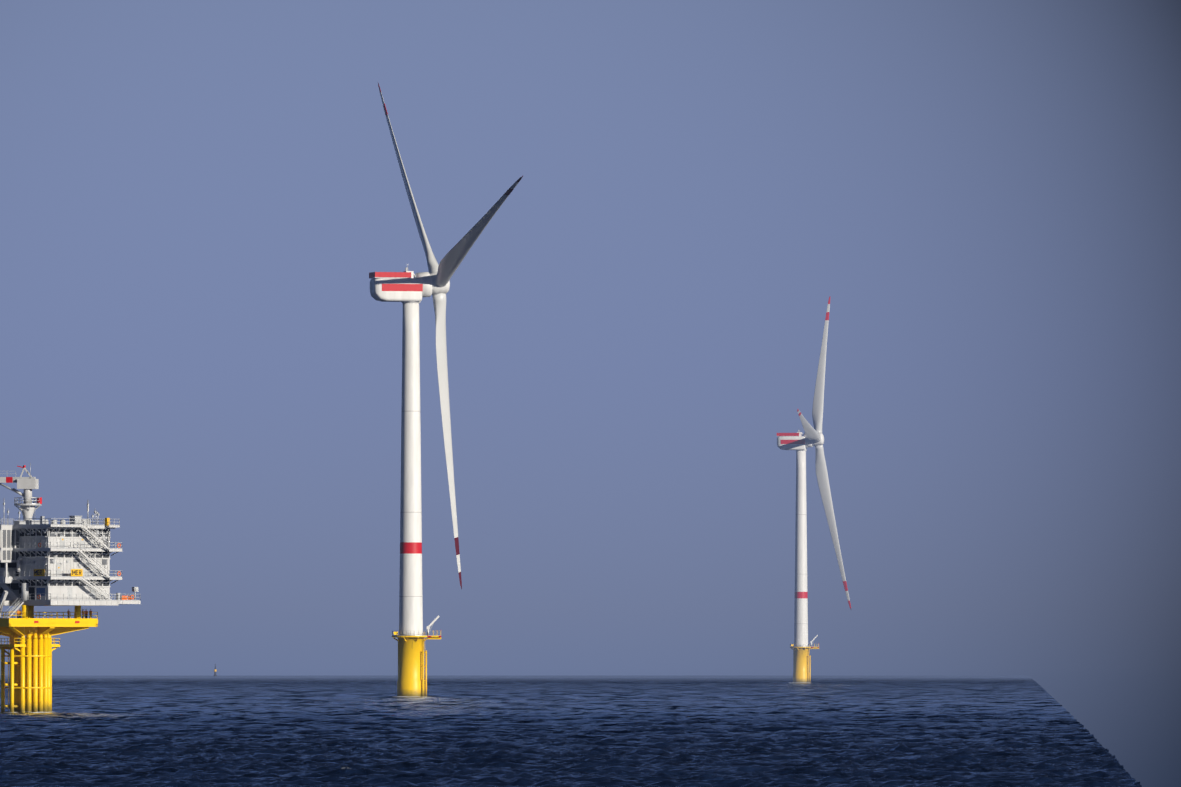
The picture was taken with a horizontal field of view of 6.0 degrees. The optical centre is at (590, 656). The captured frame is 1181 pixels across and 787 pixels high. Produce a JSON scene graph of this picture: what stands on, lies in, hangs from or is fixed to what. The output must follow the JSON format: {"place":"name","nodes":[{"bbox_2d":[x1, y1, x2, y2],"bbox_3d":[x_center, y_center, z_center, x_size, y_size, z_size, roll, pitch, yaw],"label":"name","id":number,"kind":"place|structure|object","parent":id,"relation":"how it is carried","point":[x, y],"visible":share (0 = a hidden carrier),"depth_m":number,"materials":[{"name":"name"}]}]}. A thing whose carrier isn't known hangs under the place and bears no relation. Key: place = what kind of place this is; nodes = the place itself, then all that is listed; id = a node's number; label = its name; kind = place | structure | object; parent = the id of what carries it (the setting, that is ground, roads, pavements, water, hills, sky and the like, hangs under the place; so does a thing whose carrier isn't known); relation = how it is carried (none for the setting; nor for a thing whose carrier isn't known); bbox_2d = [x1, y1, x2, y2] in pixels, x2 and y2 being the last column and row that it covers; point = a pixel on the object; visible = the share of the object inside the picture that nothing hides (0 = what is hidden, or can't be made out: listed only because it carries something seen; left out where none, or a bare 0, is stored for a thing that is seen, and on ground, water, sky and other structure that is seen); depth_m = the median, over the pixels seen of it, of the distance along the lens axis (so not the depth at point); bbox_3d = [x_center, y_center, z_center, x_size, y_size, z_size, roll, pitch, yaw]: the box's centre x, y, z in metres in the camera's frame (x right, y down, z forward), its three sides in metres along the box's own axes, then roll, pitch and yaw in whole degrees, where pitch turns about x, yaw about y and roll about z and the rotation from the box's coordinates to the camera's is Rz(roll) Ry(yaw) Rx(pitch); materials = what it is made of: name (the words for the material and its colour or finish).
{"place":"outdoors","nodes":[
{"label":"outdoors","id":0,"kind":"place"},
{"bbox_2d":[0,675,1141,786],"bbox_3d":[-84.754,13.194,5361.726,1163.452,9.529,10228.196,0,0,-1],"label":"sea","id":1,"kind":"structure","parent":0,"point":[576,731],"depth_m":1324.35,"materials":[{"name":"liquid"}]},
{"bbox_2d":[0,462,140,712],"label":"substation","id":2,"kind":"object","parent":1,"relation":"in","point":[43,562],"visible":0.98,"depth_m":1887.58,"materials":[{"name":"yellow paint"}]},
{"bbox_2d":[369,83,522,696],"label":"turbine","id":3,"kind":"object","parent":1,"relation":"in","point":[409,290],"visible":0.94,"depth_m":2691.00,"materials":[{"name":"white metal"}]},
{"bbox_2d":[777,297,850,682],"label":"turbine","id":4,"kind":"object","parent":1,"relation":"in","point":[799,443],"visible":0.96,"depth_m":4570.80,"materials":[{"name":"white metal"}]},
{"bbox_2d":[0,0,1180,786],"label":"sky","id":5,"kind":"structure","parent":0,"point":[200,200],"materials":[{"name":"blue"}]}
]}

